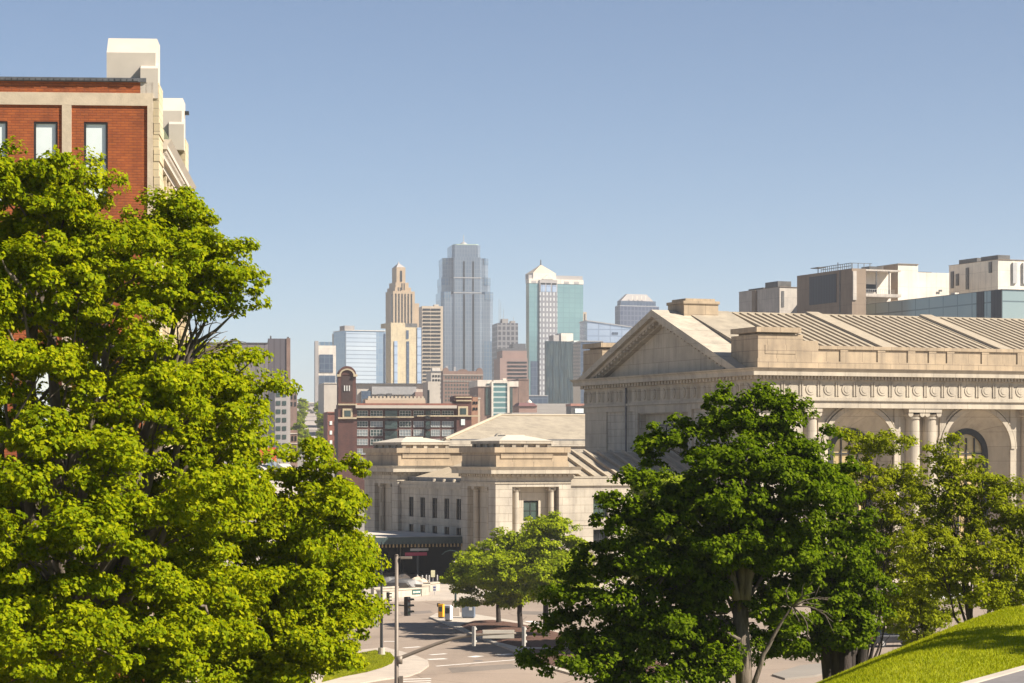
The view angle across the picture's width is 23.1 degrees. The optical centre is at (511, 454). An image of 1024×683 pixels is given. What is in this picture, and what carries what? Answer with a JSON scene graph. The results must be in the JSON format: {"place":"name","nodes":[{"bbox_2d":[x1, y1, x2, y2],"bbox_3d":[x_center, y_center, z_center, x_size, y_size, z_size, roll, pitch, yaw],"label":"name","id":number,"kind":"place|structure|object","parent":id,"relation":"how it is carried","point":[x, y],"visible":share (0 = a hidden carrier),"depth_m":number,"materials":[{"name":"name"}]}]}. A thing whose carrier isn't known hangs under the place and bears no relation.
{"place":"outdoors","nodes":[
{"label":"outdoors","id":0,"kind":"place"},
{"bbox_2d":[0,38,196,679],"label":"brick building","id":1,"kind":"structure","parent":0,"point":[125,116],"depth_m":149.86,"materials":[{"name":"red brick"}]},
{"bbox_2d":[0,121,6,200],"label":"window","id":2,"kind":"structure","parent":1,"relation":"in","point":[3,124],"depth_m":149.50,"materials":[{"name":"white glass"}]},
{"bbox_2d":[35,373,49,425],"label":"window","id":3,"kind":"structure","parent":1,"relation":"in","point":[45,379],"depth_m":149.68,"materials":[{"name":"white glass"}]},
{"bbox_2d":[34,121,57,161],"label":"window","id":4,"kind":"structure","parent":1,"relation":"in","point":[45,133],"depth_m":149.68,"materials":[{"name":"white glass"}]},
{"bbox_2d":[84,122,107,198],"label":"window","id":5,"kind":"structure","parent":1,"relation":"in","point":[95,133],"depth_m":149.86,"materials":[{"name":"white glass"}]},
{"bbox_2d":[304,404,317,480],"bbox_3d":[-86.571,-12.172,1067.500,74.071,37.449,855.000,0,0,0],"label":"street","id":6,"kind":"structure","parent":0,"point":[310,419],"depth_m":1108.47,"materials":[{"name":"grey asphalt"}]},
{"bbox_2d":[322,649,393,681],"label":"grass","id":7,"kind":"structure","parent":0,"point":[375,659],"depth_m":189.43,"materials":[{"name":"green plant"}]},
{"bbox_2d":[310,647,428,682],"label":"pavement","id":8,"kind":"structure","parent":0,"point":[412,665],"depth_m":182.53,"materials":[{"name":"beige concrete"}]},
{"label":"grass verge","id":9,"kind":"structure","parent":8,"relation":"on","visible":0},
{"bbox_2d":[374,562,413,654],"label":"traffic signal","id":10,"kind":"object","parent":9,"relation":"on","point":[408,605],"visible":0.81,"depth_m":197.82,"materials":[{"name":"metal"}]},
{"bbox_2d":[370,586,398,593],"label":"planter wall","id":11,"kind":"structure","parent":0,"point":[373,590],"depth_m":285.10,"materials":[{"name":"stone"}]},
{"bbox_2d":[376,587,421,598],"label":"garden wall","id":12,"kind":"structure","parent":0,"point":[409,592],"depth_m":278.23,"materials":[{"name":"stone"}]},
{"bbox_2d":[414,584,429,595],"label":"stone pier","id":13,"kind":"structure","parent":0,"point":[425,590],"depth_m":281.45,"materials":[{"name":"stone"}]},
{"bbox_2d":[423,582,439,591],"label":"stone kerb wall","id":14,"kind":"structure","parent":0,"point":[432,584],"depth_m":290.39,"materials":[{"name":"stone"}]},
{"bbox_2d":[0,0,1023,401],"label":"sky","id":15,"kind":"structure","parent":0,"point":[665,151],"materials":[{"name":"blue"}]},
{"bbox_2d":[429,612,667,676],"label":"traffic island","id":16,"kind":"structure","parent":0,"point":[456,622],"depth_m":233.78,"materials":[{"name":"concrete"}]},
{"bbox_2d":[438,604,444,617],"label":"newspaper box","id":17,"kind":"object","parent":16,"relation":"on","point":[441,610],"visible":0.96,"depth_m":242.85,"materials":[{"name":"yellow paint"}]},
{"bbox_2d":[444,605,452,620],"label":"newspaper box","id":18,"kind":"object","parent":16,"relation":"on","point":[448,612],"visible":0.95,"depth_m":238.85,"materials":[{"name":"white paint"}]},
{"bbox_2d":[442,550,459,615],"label":"street lamp","id":19,"kind":"object","parent":16,"relation":"on","point":[456,611],"visible":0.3,"depth_m":246.50,"materials":[{"name":"grey metal"}]},
{"bbox_2d":[462,606,474,617],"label":"utility cabinet","id":20,"kind":"object","parent":16,"relation":"on","point":[468,612],"visible":0.73,"depth_m":242.77,"materials":[{"name":"grey metal"}]},
{"bbox_2d":[460,620,585,647],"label":"mulch bed","id":21,"kind":"object","parent":16,"relation":"on","point":[538,640],"visible":0.6,"depth_m":219.37,"materials":[{"name":"brown soil"}]},
{"bbox_2d":[437,534,519,621],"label":"street tree","id":22,"kind":"object","parent":21,"relation":"on","point":[461,570],"visible":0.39,"depth_m":232.85,"materials":[{"name":"green plant"}]},
{"bbox_2d":[471,526,536,627],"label":"street tree","id":23,"kind":"object","parent":21,"relation":"on","point":[496,570],"visible":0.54,"depth_m":224.17,"materials":[{"name":"green plant"}]},
{"bbox_2d":[504,510,599,635],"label":"street tree","id":24,"kind":"object","parent":21,"relation":"on","point":[539,546],"visible":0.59,"depth_m":214.61,"materials":[{"name":"green plant"}]},
{"bbox_2d":[521,648,665,674],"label":"mulch bed","id":25,"kind":"object","parent":16,"relation":"on","point":[550,659],"visible":0.06,"depth_m":194.01,"materials":[{"name":"brown soil"}]},
{"bbox_2d":[193,548,972,601],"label":"pavement","id":26,"kind":"structure","parent":0,"point":[444,593],"depth_m":286.46,"materials":[{"name":"beige concrete"}]},
{"bbox_2d":[383,579,412,587],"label":"boulder","id":27,"kind":"object","parent":26,"relation":"on","point":[403,583],"visible":0.66,"depth_m":298.44,"materials":[{"name":"stone"}]},
{"bbox_2d":[407,580,423,587],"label":"boulder","id":28,"kind":"object","parent":26,"relation":"on","point":[411,583],"visible":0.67,"depth_m":298.58,"materials":[{"name":"grey stone"}]},
{"bbox_2d":[187,589,1022,682],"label":"road","id":29,"kind":"structure","parent":0,"point":[417,631],"depth_m":205.58,"materials":[{"name":"grey asphalt"}]},
{"bbox_2d":[433,632,465,637],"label":"road patch","id":30,"kind":"object","parent":29,"relation":"on","point":[441,635],"visible":0.8,"depth_m":222.71,"materials":[{"name":"grey asphalt"}]},
{"bbox_2d":[384,621,535,681],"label":"road marking","id":31,"kind":"object","parent":29,"relation":"on","point":[453,664],"visible":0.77,"depth_m":195.44,"materials":[{"name":"paint"}]},
{"bbox_2d":[449,664,518,672],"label":"road patch","id":32,"kind":"object","parent":29,"relation":"on","point":[478,668],"visible":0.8,"depth_m":187.24,"materials":[{"name":"grey asphalt"}]},
{"bbox_2d":[522,611,551,614],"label":"road patch","id":33,"kind":"object","parent":29,"relation":"on","point":[532,612],"visible":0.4,"depth_m":253.82,"materials":[{"name":"concrete"}]},
{"bbox_2d":[623,470,703,597],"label":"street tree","id":34,"kind":"object","parent":29,"relation":"on","point":[645,493],"visible":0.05,"depth_m":198.22,"materials":[{"name":"green plant"}]},
{"bbox_2d":[197,404,1023,682],"bbox_3d":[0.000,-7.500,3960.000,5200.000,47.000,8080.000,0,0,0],"label":"ground","id":35,"kind":"structure","parent":0,"point":[553,408],"depth_m":35.45,"materials":[{"name":"green plant"}]},
{"bbox_2d":[0,135,303,682],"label":"maple tree","id":36,"kind":"object","parent":35,"relation":"on","point":[99,563],"visible":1,"depth_m":45.64,"materials":[{"name":"green plant"}]},
{"bbox_2d":[200,342,267,437],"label":"long grey block","id":37,"kind":"structure","parent":35,"relation":"on","point":[262,346],"depth_m":882.25,"materials":[{"name":"concrete"}]},
{"bbox_2d":[238,459,299,542],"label":"rooflight hall","id":38,"kind":"structure","parent":35,"relation":"on","point":[271,464],"depth_m":443.87,"materials":[{"name":"white glass"}]},
{"bbox_2d":[267,336,289,434],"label":"dark slab tower","id":39,"kind":"structure","parent":35,"relation":"on","point":[279,349],"depth_m":900.43,"materials":[{"name":"grey concrete"}]},
{"bbox_2d":[268,390,289,463],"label":"concrete flats","id":40,"kind":"structure","parent":35,"relation":"on","point":[279,408],"depth_m":620.33,"materials":[{"name":"grey concrete"}]},
{"bbox_2d":[290,387,296,426],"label":"stepped brown block","id":41,"kind":"structure","parent":35,"relation":"on","point":[293,408],"depth_m":1000.31,"materials":[{"name":"brick"}]},
{"bbox_2d":[290,430,297,466],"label":"brick shop house","id":42,"kind":"structure","parent":35,"relation":"on","point":[293,437],"depth_m":640.26,"materials":[{"name":"brick"}]},
{"bbox_2d":[197,436,394,682],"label":"maple tree","id":43,"kind":"object","parent":35,"relation":"on","point":[318,559],"visible":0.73,"depth_m":49.48,"materials":[{"name":"green plant"}]},
{"bbox_2d":[290,421,310,437],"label":"street tree","id":44,"kind":"object","parent":35,"relation":"on","point":[301,431],"visible":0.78,"depth_m":858.76,"materials":[{"name":"green plant"}]},
{"bbox_2d":[297,398,308,410],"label":"street tree","id":45,"kind":"object","parent":35,"relation":"on","point":[302,403],"visible":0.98,"depth_m":1248.64,"materials":[{"name":"green plant"}]},
{"bbox_2d":[314,341,335,403],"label":"hotel annex","id":46,"kind":"object","parent":35,"relation":"on","point":[324,362],"visible":0.66,"depth_m":1420.50,"materials":[{"name":"grey stone"}]},
{"bbox_2d":[318,383,336,413],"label":"beige corner block","id":47,"kind":"structure","parent":35,"relation":"on","point":[327,397],"depth_m":1050.62,"materials":[{"name":"beige concrete"}]},
{"bbox_2d":[323,412,333,464],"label":"brick corner shop","id":48,"kind":"structure","parent":35,"relation":"on","point":[328,426],"depth_m":700.22,"materials":[{"name":"red brick"}]},
{"bbox_2d":[332,326,384,382],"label":"glass hotel","id":49,"kind":"structure","parent":35,"relation":"on","point":[361,353],"depth_m":1505.15,"materials":[{"name":"blue glass"}]},
{"bbox_2d":[356,383,422,402],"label":"convention hall","id":50,"kind":"structure","parent":35,"relation":"on","point":[364,390],"depth_m":950.82,"materials":[{"name":"metal"}]},
{"bbox_2d":[363,396,424,400],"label":"crenellated block","id":51,"kind":"structure","parent":35,"relation":"on","point":[395,398],"depth_m":801.48,"materials":[{"name":"stone"}]},
{"bbox_2d":[381,323,420,382],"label":"cream apartment tower","id":52,"kind":"structure","parent":35,"relation":"on","point":[403,352],"depth_m":1433.34,"materials":[{"name":"concrete"}]},
{"bbox_2d":[386,262,418,327],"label":"art deco tower","id":53,"kind":"structure","parent":35,"relation":"on","point":[402,306],"depth_m":2105.74,"materials":[{"name":"beige stone"}]},
{"bbox_2d":[334,366,479,492],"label":"brick warehouse","id":54,"kind":"structure","parent":35,"relation":"on","point":[358,427],"depth_m":561.17,"materials":[{"name":"brown brick"}]},
{"bbox_2d":[370,421,382,426],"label":"window","id":55,"kind":"structure","parent":54,"relation":"in","point":[372,423],"depth_m":561.18,"materials":[{"name":"grey glass"}]},
{"bbox_2d":[370,430,382,435],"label":"window","id":56,"kind":"structure","parent":54,"relation":"in","point":[372,432],"depth_m":561.18,"materials":[{"name":"grey glass"}]},
{"bbox_2d":[399,421,410,426],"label":"window","id":57,"kind":"structure","parent":54,"relation":"in","point":[401,423],"depth_m":561.86,"materials":[{"name":"grey glass"}]},
{"bbox_2d":[399,430,410,435],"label":"window","id":58,"kind":"structure","parent":54,"relation":"in","point":[401,432],"depth_m":561.86,"materials":[{"name":"grey glass"}]},
{"bbox_2d":[442,421,453,426],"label":"window","id":59,"kind":"structure","parent":54,"relation":"in","point":[444,423],"depth_m":562.82,"materials":[{"name":"grey glass"}]},
{"bbox_2d":[419,304,442,382],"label":"banded office","id":60,"kind":"structure","parent":35,"relation":"on","point":[431,322],"depth_m":1901.19,"materials":[{"name":"stone"}]},
{"bbox_2d":[423,382,439,402],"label":"cream stair tower","id":61,"kind":"structure","parent":35,"relation":"on","point":[431,392],"depth_m":930.44,"materials":[{"name":"beige concrete"}]},
{"bbox_2d":[426,368,440,402],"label":"roof block","id":62,"kind":"structure","parent":35,"relation":"on","point":[433,375],"depth_m":1330.80,"materials":[{"name":"grey concrete"}]},
{"bbox_2d":[394,554,526,682],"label":"signal mast","id":63,"kind":"object","parent":35,"relation":"on","point":[496,634],"visible":0.99,"depth_m":129.92,"materials":[{"name":"metal"}]},
{"bbox_2d":[441,366,482,402],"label":"brown brick hotel","id":64,"kind":"structure","parent":35,"relation":"on","point":[454,383],"depth_m":1251.30,"materials":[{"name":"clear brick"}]},
{"bbox_2d":[436,235,492,379],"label":"blue steel tower","id":65,"kind":"structure","parent":35,"relation":"on","point":[464,296],"depth_m":2353.62,"materials":[{"name":"grey glass"}]},
{"bbox_2d":[471,395,477,425],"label":"tan brick annex","id":66,"kind":"object","parent":35,"relation":"on","point":[474,408],"visible":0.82,"depth_m":640.12,"materials":[{"name":"brick"}]},
{"bbox_2d":[469,378,517,421],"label":"teal glass hall","id":67,"kind":"structure","parent":35,"relation":"on","point":[498,396],"depth_m":1000.69,"materials":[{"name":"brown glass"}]},
{"bbox_2d":[492,309,517,379],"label":"finned office","id":68,"kind":"structure","parent":35,"relation":"on","point":[504,333],"depth_m":2051.95,"materials":[{"name":"grey concrete"}]},
{"bbox_2d":[494,344,526,380],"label":"rosy stepped office","id":69,"kind":"structure","parent":35,"relation":"on","point":[510,362],"depth_m":1852.69,"materials":[{"name":"concrete"}]},
{"bbox_2d":[510,379,528,402],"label":"tan block","id":70,"kind":"structure","parent":35,"relation":"on","point":[523,390],"depth_m":1150.37,"materials":[{"name":"pink concrete"}]},
{"bbox_2d":[513,400,536,412],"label":"maroon roof house","id":71,"kind":"structure","parent":35,"relation":"on","point":[528,406],"depth_m":900.88,"materials":[{"name":"stone"}]},
{"bbox_2d":[529,395,547,403],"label":"dark podium","id":72,"kind":"object","parent":35,"relation":"on","point":[538,399],"visible":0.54,"depth_m":1501.00,"materials":[{"name":"blue glass"}]},
{"bbox_2d":[525,260,583,394],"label":"teal tower","id":73,"kind":"structure","parent":35,"relation":"on","point":[554,304],"depth_m":2004.28,"materials":[{"name":"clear glass"}]},
{"bbox_2d":[545,333,576,403],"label":"mirror tower","id":74,"kind":"structure","parent":35,"relation":"on","point":[558,367],"depth_m":1704.02,"materials":[{"name":"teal glass"}]},
{"bbox_2d":[566,404,584,413],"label":"green fronted house","id":75,"kind":"structure","parent":35,"relation":"on","point":[574,409],"depth_m":1100.45,"materials":[{"name":"concrete"}]},
{"bbox_2d":[573,341,602,403],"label":"navy office","id":76,"kind":"structure","parent":35,"relation":"on","point":[578,393],"depth_m":1606.92,"materials":[{"name":"grey glass"}]},
{"bbox_2d":[579,320,631,342],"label":"slant roof office","id":77,"kind":"structure","parent":35,"relation":"on","point":[601,331],"depth_m":1902.48,"materials":[{"name":"blue glass"}]},
{"bbox_2d":[615,294,658,326],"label":"blue crown tower","id":78,"kind":"structure","parent":35,"relation":"on","point":[631,310],"depth_m":2206.07,"materials":[{"name":"blue glass"}]},
{"bbox_2d":[343,298,1023,582],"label":"railway station","id":79,"kind":"object","parent":35,"relation":"on","point":[924,378],"visible":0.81,"depth_m":323.32,"materials":[{"name":"stone"}]},
{"bbox_2d":[410,497,413,516],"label":"window","id":80,"kind":"structure","parent":79,"relation":"in","point":[411,498],"depth_m":334.85,"materials":[{"name":"grey glass"}]},
{"bbox_2d":[421,497,424,516],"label":"window","id":81,"kind":"structure","parent":79,"relation":"in","point":[422,498],"depth_m":331.03,"materials":[{"name":"grey glass"}]},
{"bbox_2d":[433,498,436,517],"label":"window","id":82,"kind":"structure","parent":79,"relation":"in","point":[434,499],"depth_m":326.77,"materials":[{"name":"grey glass"}]},
{"bbox_2d":[445,498,448,518],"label":"window","id":83,"kind":"structure","parent":79,"relation":"in","point":[446,499],"depth_m":322.65,"materials":[{"name":"grey glass"}]},
{"bbox_2d":[457,499,460,519],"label":"window","id":84,"kind":"structure","parent":79,"relation":"in","point":[458,500],"depth_m":318.58,"materials":[{"name":"grey glass"}]},
{"bbox_2d":[523,501,537,519],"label":"window","id":85,"kind":"structure","parent":79,"relation":"in","point":[530,508],"depth_m":308.33,"materials":[{"name":"teal glass"}]},
{"bbox_2d":[593,500,606,517],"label":"window","id":86,"kind":"structure","parent":79,"relation":"in","point":[596,509],"depth_m":311.05,"materials":[{"name":"grey glass"}]},
{"bbox_2d":[593,529,606,541],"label":"window","id":87,"kind":"structure","parent":79,"relation":"in","point":[597,536],"depth_m":311.05,"materials":[{"name":"grey glass"}]},
{"bbox_2d":[659,424,687,452],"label":"window","id":88,"kind":"structure","parent":79,"relation":"in","point":[665,427],"depth_m":334.85,"materials":[{"name":"grey glass"}]},
{"bbox_2d":[828,428,871,558],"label":"arched window","id":89,"kind":"structure","parent":79,"relation":"in","point":[839,450],"depth_m":318.27,"materials":[{"name":"grey glass"}]},
{"bbox_2d":[946,428,987,569],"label":"arched window","id":90,"kind":"structure","parent":79,"relation":"in","point":[975,442],"depth_m":325.34,"materials":[{"name":"grey glass"}]},
{"bbox_2d":[513,378,885,682],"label":"maple tree","id":91,"kind":"object","parent":35,"relation":"on","point":[741,544],"visible":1,"depth_m":58.94,"materials":[{"name":"green plant"}]},
{"bbox_2d":[739,281,796,312],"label":"plant building","id":92,"kind":"structure","parent":35,"relation":"on","point":[776,297],"depth_m":644.03,"materials":[{"name":"concrete"}]},
{"bbox_2d":[751,532,901,679],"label":"multi stem tree","id":93,"kind":"object","parent":35,"relation":"on","point":[851,577],"visible":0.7,"depth_m":65.10,"materials":[{"name":"green plant"}]},
{"bbox_2d":[797,263,871,314],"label":"tan office block","id":94,"kind":"structure","parent":35,"relation":"on","point":[840,291],"depth_m":597.89,"materials":[{"name":"concrete"}]},
{"bbox_2d":[866,269,900,303],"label":"glazed link block","id":95,"kind":"structure","parent":35,"relation":"on","point":[878,286],"depth_m":626.95,"materials":[{"name":"concrete"}]},
{"bbox_2d":[866,284,875,291],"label":"window","id":96,"kind":"structure","parent":95,"relation":"in","point":[869,287],"depth_m":626.96,"materials":[{"name":"grey glass"}]},
{"bbox_2d":[835,422,947,659],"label":"honey locust","id":97,"kind":"object","parent":35,"relation":"on","point":[898,480],"visible":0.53,"depth_m":79.71,"materials":[{"name":"green plant"}]},
{"bbox_2d":[861,263,948,300],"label":"white penthouse","id":98,"kind":"object","parent":35,"relation":"on","point":[909,281],"visible":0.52,"depth_m":642.70,"materials":[{"name":"metal"}]},
{"bbox_2d":[875,547,961,641],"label":"honey locust","id":99,"kind":"object","parent":35,"relation":"on","point":[930,615],"visible":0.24,"depth_m":83.66,"materials":[{"name":"green plant"}]},
{"bbox_2d":[816,604,1023,682],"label":"grass","id":100,"kind":"structure","parent":35,"relation":"on","point":[869,667],"depth_m":34.30,"materials":[{"name":"green plant"}]},
{"bbox_2d":[878,597,964,648],"bbox_3d":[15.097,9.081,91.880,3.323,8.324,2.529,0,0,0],"label":"shrub","id":101,"kind":"object","parent":35,"relation":"on","point":[903,633],"visible":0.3,"depth_m":91.69,"materials":[{"name":"green plant"}]},
{"bbox_2d":[866,289,1023,318],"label":"glass office","id":102,"kind":"structure","parent":35,"relation":"on","point":[1003,303],"depth_m":559.36,"materials":[{"name":"blue glass"}]},
{"bbox_2d":[886,431,1023,623],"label":"honey locust","id":103,"kind":"object","parent":35,"relation":"on","point":[1008,552],"visible":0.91,"depth_m":76.51,"materials":[{"name":"green plant"}]},
{"bbox_2d":[949,255,1023,294],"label":"white plant block","id":104,"kind":"structure","parent":35,"relation":"on","point":[994,272],"depth_m":644.96,"materials":[{"name":"concrete"}]},
{"bbox_2d":[956,569,1023,610],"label":"shrub","id":105,"kind":"object","parent":35,"relation":"on","point":[1001,595],"visible":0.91,"depth_m":69.77,"materials":[{"name":"green plant"}]},
{"bbox_2d":[961,665,1023,682],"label":"path edging","id":106,"kind":"object","parent":35,"relation":"on","point":[997,674],"depth_m":30.22,"materials":[{"name":"concrete"}]},
{"bbox_2d":[772,663,821,679],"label":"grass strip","id":107,"kind":"object","parent":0,"point":[806,671],"depth_m":182.30,"materials":[{"name":"grey concrete"}]},
{"bbox_2d":[870,630,907,647],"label":"car","id":108,"kind":"object","parent":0,"point":[891,639],"visible":0.25,"depth_m":207.81,"materials":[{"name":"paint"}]},
{"bbox_2d":[980,670,1023,682],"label":"path","id":109,"kind":"structure","parent":0,"point":[1016,677],"depth_m":29.87,"materials":[{"name":"concrete"}]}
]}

